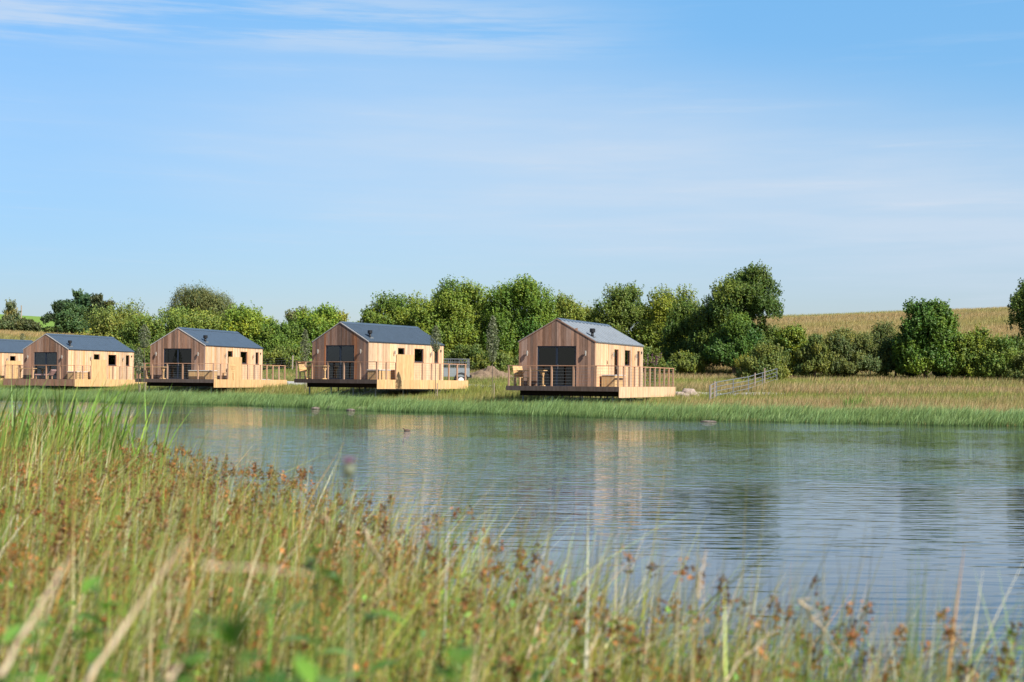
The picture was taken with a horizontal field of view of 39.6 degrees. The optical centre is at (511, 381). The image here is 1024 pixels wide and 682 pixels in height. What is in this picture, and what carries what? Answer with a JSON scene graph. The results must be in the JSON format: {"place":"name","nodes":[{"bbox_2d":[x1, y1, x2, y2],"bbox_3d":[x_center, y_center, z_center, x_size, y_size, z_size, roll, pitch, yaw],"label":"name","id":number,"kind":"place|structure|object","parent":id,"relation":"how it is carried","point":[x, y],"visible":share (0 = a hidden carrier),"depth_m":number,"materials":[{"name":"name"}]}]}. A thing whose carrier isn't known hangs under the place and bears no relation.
{"place":"outdoors","nodes":[
{"label":"outdoors","id":0,"kind":"place"},
{"bbox_2d":[0,400,1023,681],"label":"water","id":1,"kind":"structure","parent":0,"point":[910,480],"depth_m":21.10,"materials":[{"name":"blue liquid"}]},
{"bbox_2d":[0,312,1023,425],"bbox_3d":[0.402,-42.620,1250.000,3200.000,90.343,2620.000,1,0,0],"label":"ground","id":2,"kind":"structure","parent":0,"point":[394,392],"depth_m":103.09,"materials":[{"name":"soil"}]},
{"bbox_2d":[0,319,12,329],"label":"field hedge","id":3,"kind":"object","parent":2,"relation":"on","point":[5,325],"visible":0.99,"depth_m":261.01,"materials":[{"name":"green plant"}]},
{"bbox_2d":[1,299,21,324],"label":"slim tree","id":4,"kind":"object","parent":2,"relation":"on","point":[10,311],"visible":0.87,"depth_m":289.17,"materials":[{"name":"green plant"}]},
{"bbox_2d":[0,339,32,379],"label":"timber cabin","id":5,"kind":"object","parent":2,"relation":"on","point":[11,352],"visible":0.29,"depth_m":127.89,"materials":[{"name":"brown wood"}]},
{"bbox_2d":[10,317,42,331],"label":"field hedge","id":6,"kind":"object","parent":2,"relation":"on","point":[24,324],"visible":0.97,"depth_m":260.60,"materials":[{"name":"green plant"}]},
{"bbox_2d":[0,612,66,681],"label":"leafy weed","id":7,"kind":"object","parent":2,"relation":"on","point":[11,633],"visible":0.94,"depth_m":1.79,"materials":[{"name":"green plant"}]},
{"bbox_2d":[0,556,72,678],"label":"dead stalk","id":8,"kind":"object","parent":2,"relation":"on","point":[8,662],"visible":1,"depth_m":1.67,"materials":[{"name":"plant"}]},
{"bbox_2d":[40,298,73,331],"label":"pine tree","id":9,"kind":"object","parent":2,"relation":"on","point":[57,306],"visible":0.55,"depth_m":255.46,"materials":[{"name":"green plant"}]},
{"bbox_2d":[52,301,89,333],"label":"oak tree","id":10,"kind":"object","parent":2,"relation":"on","point":[67,319],"visible":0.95,"depth_m":250.52,"materials":[{"name":"green plant"}]},
{"bbox_2d":[0,329,142,377],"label":"field grass","id":11,"kind":"structure","parent":2,"relation":"on","point":[17,334],"depth_m":209.51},
{"bbox_2d":[3,333,149,389],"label":"timber cabin","id":12,"kind":"object","parent":2,"relation":"on","point":[100,359],"visible":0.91,"depth_m":111.84,"materials":[{"name":"brown wood"}]},
{"bbox_2d":[34,352,56,378],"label":"sliding door","id":13,"kind":"structure","parent":12,"relation":"in","point":[41,359],"depth_m":111.45,"materials":[{"name":"black glass"}]},
{"bbox_2d":[67,371,89,378],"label":"storage box","id":14,"kind":"object","parent":12,"relation":"on","point":[70,374],"visible":0.77,"depth_m":110.30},
{"bbox_2d":[108,355,116,365],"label":"window","id":15,"kind":"structure","parent":12,"relation":"in","point":[111,358],"depth_m":116.06,"materials":[{"name":"black glass"}]},
{"bbox_2d":[69,288,98,328],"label":"oak tree","id":16,"kind":"object","parent":2,"relation":"on","point":[80,298],"visible":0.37,"depth_m":261.09,"materials":[{"name":"green plant"}]},
{"bbox_2d":[65,572,136,681],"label":"leafy weed","id":17,"kind":"object","parent":2,"relation":"on","point":[88,584],"visible":0.98,"depth_m":2.20,"materials":[{"name":"green plant"}]},
{"bbox_2d":[88,293,115,311],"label":"pine tree","id":18,"kind":"object","parent":2,"relation":"on","point":[98,300],"visible":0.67,"depth_m":257.44,"materials":[{"name":"green plant"}]},
{"bbox_2d":[0,367,213,507],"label":"iris clump","id":19,"kind":"object","parent":2,"relation":"on","point":[108,428],"visible":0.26,"depth_m":12.28,"materials":[{"name":"green plant"}]},
{"bbox_2d":[73,297,157,341],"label":"bushy tree","id":20,"kind":"object","parent":2,"relation":"on","point":[111,319],"visible":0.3,"depth_m":136.92,"materials":[{"name":"green plant"}]},
{"bbox_2d":[133,347,143,391],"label":"sapling","id":21,"kind":"object","parent":2,"relation":"on","point":[139,360],"visible":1,"depth_m":95.96,"materials":[{"name":"green plant"}]},
{"bbox_2d":[85,539,193,681],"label":"dead stalk","id":22,"kind":"object","parent":2,"relation":"on","point":[104,655],"visible":1,"depth_m":1.77,"materials":[{"name":"plant"}]},
{"bbox_2d":[129,346,149,377],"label":"undergrowth bush","id":23,"kind":"object","parent":2,"relation":"on","point":[147,356],"visible":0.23,"depth_m":123.44,"materials":[{"name":"green plant"}]},
{"bbox_2d":[112,311,169,362],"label":"bushy tree","id":24,"kind":"object","parent":2,"relation":"on","point":[130,335],"visible":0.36,"depth_m":130.18,"materials":[{"name":"green plant"}]},
{"bbox_2d":[138,324,150,389],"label":"sapling","id":25,"kind":"object","parent":2,"relation":"on","point":[144,332],"visible":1,"depth_m":96.93,"materials":[{"name":"green plant"}]},
{"bbox_2d":[162,642,196,681],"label":"dead stalk","id":26,"kind":"object","parent":2,"relation":"on","point":[169,678],"visible":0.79,"depth_m":1.53,"materials":[{"name":"plant"}]},
{"bbox_2d":[146,302,227,348],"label":"bushy tree","id":27,"kind":"object","parent":2,"relation":"on","point":[178,317],"visible":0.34,"depth_m":132.99,"materials":[{"name":"green plant"}]},
{"bbox_2d":[161,624,234,681],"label":"leafy weed","id":28,"kind":"object","parent":2,"relation":"on","point":[192,659],"visible":0.91,"depth_m":1.59,"materials":[{"name":"green plant"}]},
{"bbox_2d":[161,280,236,322],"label":"willow tree","id":29,"kind":"object","parent":2,"relation":"on","point":[195,298],"visible":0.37,"depth_m":156.59,"materials":[{"name":"green plant"}]},
{"bbox_2d":[135,327,286,392],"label":"timber cabin","id":30,"kind":"object","parent":2,"relation":"on","point":[177,353],"visible":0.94,"depth_m":98.33,"materials":[{"name":"brown wood"}]},
{"bbox_2d":[164,348,191,378],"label":"sliding door","id":31,"kind":"structure","parent":30,"relation":"in","point":[171,355],"depth_m":98.02,"materials":[{"name":"black glass"}]},
{"bbox_2d":[188,370,216,378],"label":"storage box","id":32,"kind":"object","parent":30,"relation":"on","point":[208,374],"visible":0.83,"depth_m":96.62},
{"bbox_2d":[175,595,285,681],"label":"leafy weed","id":33,"kind":"object","parent":2,"relation":"on","point":[233,633],"visible":1,"depth_m":1.15,"materials":[{"name":"green plant"}]},
{"bbox_2d":[230,552,258,681],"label":"leafy weed","id":34,"kind":"object","parent":2,"relation":"on","point":[238,587],"visible":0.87,"depth_m":1.25,"materials":[{"name":"green plant"}]},
{"bbox_2d":[217,300,276,343],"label":"bushy tree","id":35,"kind":"object","parent":2,"relation":"on","point":[246,322],"visible":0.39,"depth_m":128.72,"materials":[{"name":"green plant"}]},
{"bbox_2d":[253,319,310,362],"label":"tree","id":36,"kind":"object","parent":2,"relation":"on","point":[284,335],"visible":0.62,"depth_m":127.31,"materials":[{"name":"green plant"}]},
{"bbox_2d":[262,344,307,366],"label":"undergrowth bush","id":37,"kind":"object","parent":2,"relation":"on","point":[283,354],"visible":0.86,"depth_m":122.19,"materials":[{"name":"green plant"}]},
{"bbox_2d":[284,306,307,321],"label":"grey tree","id":38,"kind":"object","parent":2,"relation":"on","point":[289,314],"visible":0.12,"depth_m":149.30,"materials":[{"name":"green plant"}]},
{"bbox_2d":[276,652,334,681],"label":"leafy weed","id":39,"kind":"object","parent":2,"relation":"on","point":[306,670],"visible":0.96,"depth_m":1.49,"materials":[{"name":"green plant"}]},
{"bbox_2d":[300,329,310,386],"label":"sapling","id":40,"kind":"object","parent":2,"relation":"on","point":[306,346],"visible":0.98,"depth_m":99.93,"materials":[{"name":"green plant"}]},
{"bbox_2d":[285,302,340,354],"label":"bushy tree","id":41,"kind":"object","parent":2,"relation":"on","point":[319,322],"visible":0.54,"depth_m":128.81,"materials":[{"name":"green plant"}]},
{"bbox_2d":[275,532,356,681],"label":"leafy weed","id":42,"kind":"object","parent":2,"relation":"on","point":[333,576],"visible":0.94,"depth_m":2.40,"materials":[{"name":"green plant"}]},
{"bbox_2d":[336,311,350,322],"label":"round tree","id":43,"kind":"object","parent":2,"relation":"on","point":[343,317],"visible":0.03,"depth_m":151.69,"materials":[{"name":"green plant"}]},
{"bbox_2d":[342,457,354,681],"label":"thistle","id":44,"kind":"object","parent":2,"relation":"on","point":[348,470],"visible":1,"depth_m":1.90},
{"bbox_2d":[330,610,406,681],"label":"leafy weed","id":45,"kind":"object","parent":2,"relation":"on","point":[379,664],"visible":0.96,"depth_m":2.20,"materials":[{"name":"green plant"}]},
{"bbox_2d":[356,306,387,323],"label":"tree","id":46,"kind":"object","parent":2,"relation":"on","point":[368,316],"visible":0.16,"depth_m":132.04,"materials":[{"name":"green plant"}]},
{"bbox_2d":[294,321,467,397],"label":"timber cabin","id":47,"kind":"object","parent":2,"relation":"on","point":[349,354],"visible":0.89,"depth_m":88.11,"materials":[{"name":"brown wood"}]},
{"bbox_2d":[298,362,306,378],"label":"slatted bench","id":48,"kind":"object","parent":47,"relation":"on","point":[302,367],"visible":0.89,"depth_m":88.50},
{"bbox_2d":[326,345,353,378],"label":"sliding door","id":49,"kind":"structure","parent":47,"relation":"in","point":[333,352],"depth_m":87.76,"materials":[{"name":"black glass"}]},
{"bbox_2d":[368,370,394,379],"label":"storage box","id":50,"kind":"object","parent":47,"relation":"on","point":[381,374],"visible":0.88,"depth_m":86.38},
{"bbox_2d":[414,348,423,362],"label":"window","id":51,"kind":"structure","parent":47,"relation":"in","point":[418,353],"depth_m":91.74,"materials":[{"name":"black glass"}]},
{"bbox_2d":[364,289,421,325],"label":"bushy tree","id":52,"kind":"object","parent":2,"relation":"on","point":[393,309],"visible":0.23,"depth_m":133.06,"materials":[{"name":"green plant"}]},
{"bbox_2d":[430,325,441,395],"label":"sapling","id":53,"kind":"object","parent":2,"relation":"on","point":[435,347],"visible":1,"depth_m":84.96,"materials":[{"name":"green plant"}]},
{"bbox_2d":[403,274,492,355],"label":"bushy tree","id":54,"kind":"object","parent":2,"relation":"on","point":[451,311],"visible":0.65,"depth_m":129.68,"materials":[{"name":"green plant"}]},
{"bbox_2d":[431,646,476,681],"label":"leafy weed","id":55,"kind":"object","parent":2,"relation":"on","point":[456,655],"visible":1,"depth_m":1.51,"materials":[{"name":"green plant"}]},
{"bbox_2d":[443,359,470,379],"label":"pickup truck","id":56,"kind":"object","parent":2,"relation":"on","point":[461,375],"visible":0.34,"depth_m":100.26,"materials":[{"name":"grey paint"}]},
{"bbox_2d":[446,343,484,369],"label":"undergrowth bush","id":57,"kind":"object","parent":2,"relation":"on","point":[470,351],"visible":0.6,"depth_m":120.27,"materials":[{"name":"green plant"}]},
{"bbox_2d":[468,366,512,378],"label":"soil mound","id":58,"kind":"object","parent":2,"relation":"on","point":[483,373],"visible":0.52,"depth_m":110.36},
{"bbox_2d":[466,349,518,370],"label":"undergrowth bush","id":59,"kind":"object","parent":2,"relation":"on","point":[503,360],"visible":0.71,"depth_m":118.05,"materials":[{"name":"green plant"}]},
{"bbox_2d":[486,315,498,392],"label":"sapling","id":60,"kind":"object","parent":2,"relation":"on","point":[493,336],"visible":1,"depth_m":83.94,"materials":[{"name":"green plant"}]},
{"bbox_2d":[0,390,1023,681],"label":"rushes","id":61,"kind":"object","parent":2,"relation":"on","point":[338,626],"visible":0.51,"depth_m":3.86,"materials":[{"name":"green plant"}]},
{"bbox_2d":[203,562,318,580],"bbox_3d":[-0.238,0.183,1.376,0.011,0.032,0.176,1,0,28],"label":"dead stalk","id":62,"kind":"object","parent":61,"relation":"on","point":[205,566],"visible":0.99,"depth_m":1.36,"materials":[{"name":"plant"}]},
{"bbox_2d":[312,515,334,570],"bbox_3d":[-0.391,0.344,2.966,0.041,0.164,0.345,1,0,-4],"label":"dead stalk","id":63,"kind":"object","parent":61,"relation":"on","point":[328,528],"visible":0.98,"depth_m":2.89,"materials":[{"name":"plant"}]},
{"bbox_2d":[364,529,403,630],"bbox_3d":[-0.308,0.482,3.394,0.046,0.297,0.392,1,0,12],"label":"dead stalk","id":64,"kind":"object","parent":61,"relation":"in","point":[373,549],"visible":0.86,"depth_m":3.33,"materials":[{"name":"plant"}]},
{"bbox_2d":[522,573,556,658],"bbox_3d":[0.069,0.589,3.604,0.074,0.165,0.412,1,0,5],"label":"dead stalk","id":65,"kind":"object","parent":61,"relation":"on","point":[536,627],"visible":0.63,"depth_m":3.53,"materials":[{"name":"plant"}]},
{"bbox_2d":[691,549,709,599],"bbox_3d":[0.424,0.425,3.181,0.042,0.072,0.367,1,0,8],"label":"dead stalk","id":66,"kind":"object","parent":61,"relation":"on","point":[698,591],"visible":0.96,"depth_m":3.14,"materials":[{"name":"plant"}]},
{"bbox_2d":[723,622,780,681],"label":"dead stalk","id":67,"kind":"object","parent":61,"relation":"on","point":[729,675],"visible":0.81,"depth_m":3.13,"materials":[{"name":"plant"}]},
{"bbox_2d":[797,598,854,681],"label":"dead stalk","id":68,"kind":"object","parent":61,"relation":"on","point":[809,615],"visible":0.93,"depth_m":3.11,"materials":[{"name":"plant"}]},
{"bbox_2d":[0,372,1023,681],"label":"flowering stems","id":69,"kind":"object","parent":2,"relation":"on","point":[186,506],"visible":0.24,"depth_m":4.26,"materials":[{"name":"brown plant"}]},
{"bbox_2d":[0,411,1023,681],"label":"rush flower heads","id":70,"kind":"object","parent":69,"relation":"attached to","point":[942,615],"visible":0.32,"depth_m":4.40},
{"bbox_2d":[0,384,1023,425],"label":"reed belt","id":71,"kind":"object","parent":2,"relation":"on","point":[945,416],"visible":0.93,"depth_m":68.28,"materials":[{"name":"green plant"}]},
{"bbox_2d":[0,364,1023,414],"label":"meadow grass","id":72,"kind":"structure","parent":2,"relation":"on","point":[819,389],"depth_m":90.55,"materials":[{"name":"plant"}]},
{"bbox_2d":[0,540,1023,681],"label":"leafy herbs","id":73,"kind":"object","parent":2,"relation":"on","point":[533,674],"visible":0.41,"depth_m":3.54,"materials":[{"name":"green plant"}]},
{"bbox_2d":[475,273,558,357],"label":"bushy tree","id":74,"kind":"object","parent":2,"relation":"on","point":[531,312],"visible":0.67,"depth_m":128.53,"materials":[{"name":"green plant"}]},
{"bbox_2d":[552,290,598,322],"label":"bushy tree","id":75,"kind":"object","parent":2,"relation":"on","point":[567,308],"visible":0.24,"depth_m":132.63,"materials":[{"name":"green plant"}]},
{"bbox_2d":[506,318,674,404],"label":"timber cabin","id":76,"kind":"object","parent":2,"relation":"on","point":[572,357],"visible":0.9,"depth_m":74.53,"materials":[{"name":"brown wood"}]},
{"bbox_2d":[512,366,528,385],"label":"chair","id":77,"kind":"object","parent":76,"relation":"on","point":[515,369],"visible":1,"depth_m":74.65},
{"bbox_2d":[517,370,546,385],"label":"deck table","id":78,"kind":"object","parent":76,"relation":"on","point":[521,372],"visible":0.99,"depth_m":74.17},
{"bbox_2d":[537,346,575,385],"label":"sliding door","id":79,"kind":"structure","parent":76,"relation":"in","point":[546,355],"depth_m":74.41,"materials":[{"name":"black glass"}]},
{"bbox_2d":[614,349,618,374],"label":"entrance door","id":80,"kind":"structure","parent":76,"relation":"in","point":[616,351],"depth_m":77.19,"materials":[{"name":"black glass"}]},
{"bbox_2d":[625,350,630,365],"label":"window","id":81,"kind":"structure","parent":76,"relation":"in","point":[627,352],"depth_m":79.14,"materials":[{"name":"black glass"}]},
{"bbox_2d":[588,281,647,342],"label":"bushy tree","id":82,"kind":"object","parent":2,"relation":"on","point":[621,309],"visible":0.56,"depth_m":131.73,"materials":[{"name":"green plant"}]},
{"bbox_2d":[644,354,661,386],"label":"flowering plant","id":83,"kind":"object","parent":2,"relation":"on","point":[652,369],"visible":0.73,"depth_m":97.98,"materials":[{"name":"green plant"}]},
{"bbox_2d":[643,344,664,373],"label":"undergrowth bush","id":84,"kind":"object","parent":2,"relation":"on","point":[649,351],"visible":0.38,"depth_m":119.49,"materials":[{"name":"green plant"}]},
{"bbox_2d":[628,283,700,359],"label":"bushy tree","id":85,"kind":"object","parent":2,"relation":"on","point":[649,334],"visible":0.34,"depth_m":129.89,"materials":[{"name":"green plant"}]},
{"bbox_2d":[656,349,708,375],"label":"undergrowth bush","id":86,"kind":"object","parent":2,"relation":"on","point":[683,362],"visible":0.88,"depth_m":117.06,"materials":[{"name":"green plant"}]},
{"bbox_2d":[658,293,720,370],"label":"dark tree","id":87,"kind":"object","parent":2,"relation":"on","point":[678,328],"visible":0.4,"depth_m":123.20,"materials":[{"name":"green plant"}]},
{"bbox_2d":[702,311,763,374],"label":"dark tree","id":88,"kind":"object","parent":2,"relation":"on","point":[735,341],"visible":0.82,"depth_m":116.08,"materials":[{"name":"green plant"}]},
{"bbox_2d":[683,261,784,374],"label":"broad tree","id":89,"kind":"object","parent":2,"relation":"on","point":[749,292],"visible":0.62,"depth_m":119.66,"materials":[{"name":"green plant"}]},
{"bbox_2d":[709,368,776,398],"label":"metal railing","id":90,"kind":"object","parent":2,"relation":"on","point":[733,383],"visible":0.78,"depth_m":87.12,"materials":[{"name":"metal"}]},
{"bbox_2d":[733,341,792,380],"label":"shrub","id":91,"kind":"object","parent":2,"relation":"on","point":[766,357],"visible":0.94,"depth_m":107.04,"materials":[{"name":"green plant"}]},
{"bbox_2d":[772,346,796,375],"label":"hedge shrub","id":92,"kind":"object","parent":2,"relation":"on","point":[788,354],"visible":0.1,"depth_m":115.07,"materials":[{"name":"green plant"}]},
{"bbox_2d":[769,321,812,376],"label":"shrub","id":93,"kind":"object","parent":2,"relation":"on","point":[791,336],"visible":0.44,"depth_m":115.15,"materials":[{"name":"green plant"}]},
{"bbox_2d":[793,331,838,377],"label":"shrub","id":94,"kind":"object","parent":2,"relation":"on","point":[812,355],"visible":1,"depth_m":113.42,"materials":[{"name":"green plant"}]},
{"bbox_2d":[832,340,874,377],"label":"hedge shrub","id":95,"kind":"object","parent":2,"relation":"on","point":[850,373],"visible":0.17,"depth_m":115.23,"materials":[{"name":"green plant"}]},
{"bbox_2d":[823,327,886,376],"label":"willow shrub","id":96,"kind":"object","parent":2,"relation":"on","point":[841,342],"visible":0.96,"depth_m":113.97,"materials":[{"name":"green plant"}]},
{"bbox_2d":[840,394,874,408],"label":"iris clump","id":97,"kind":"object","parent":2,"relation":"on","point":[854,401],"visible":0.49,"depth_m":69.89,"materials":[{"name":"green plant"}]},
{"bbox_2d":[705,306,1023,373],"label":"hillside grass","id":98,"kind":"structure","parent":2,"relation":"on","point":[988,313],"depth_m":190.35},
{"bbox_2d":[867,317,901,375],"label":"willow shrub","id":99,"kind":"object","parent":2,"relation":"on","point":[882,331],"visible":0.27,"depth_m":117.66,"materials":[{"name":"green plant"}]},
{"bbox_2d":[875,335,918,377],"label":"hedge shrub","id":100,"kind":"object","parent":2,"relation":"on","point":[886,353],"visible":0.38,"depth_m":115.51,"materials":[{"name":"green plant"}]},
{"bbox_2d":[890,296,961,379],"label":"oak tree","id":101,"kind":"object","parent":2,"relation":"on","point":[923,344],"visible":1,"depth_m":112.76,"materials":[{"name":"green plant"}]},
{"bbox_2d":[929,370,968,377],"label":"hedge shrub","id":102,"kind":"object","parent":2,"relation":"on","point":[939,374],"visible":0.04,"depth_m":115.78,"materials":[{"name":"green plant"}]},
{"bbox_2d":[945,323,990,378],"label":"shrub","id":103,"kind":"object","parent":2,"relation":"on","point":[968,346],"visible":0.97,"depth_m":112.38,"materials":[{"name":"green plant"}]},
{"bbox_2d":[971,332,1021,378],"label":"shrub","id":104,"kind":"object","parent":2,"relation":"on","point":[999,355],"visible":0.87,"depth_m":111.25,"materials":[{"name":"green plant"}]},
{"bbox_2d":[1006,277,1023,350],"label":"edge tree","id":105,"kind":"object","parent":2,"relation":"on","point":[1017,301],"visible":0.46,"depth_m":117.66,"materials":[{"name":"green plant"}]},
{"bbox_2d":[1006,350,1023,382],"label":"shrub","id":106,"kind":"object","parent":2,"relation":"on","point":[1019,372],"visible":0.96,"depth_m":109.70,"materials":[{"name":"green plant"}]},
{"bbox_2d":[0,0,1023,352],"label":"sky","id":107,"kind":"structure","parent":0,"point":[280,156],"materials":[{"name":"blue"}]},
{"bbox_2d":[602,375,622,386],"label":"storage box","id":108,"kind":"object","parent":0,"point":[609,380],"visible":0.84,"depth_m":74.10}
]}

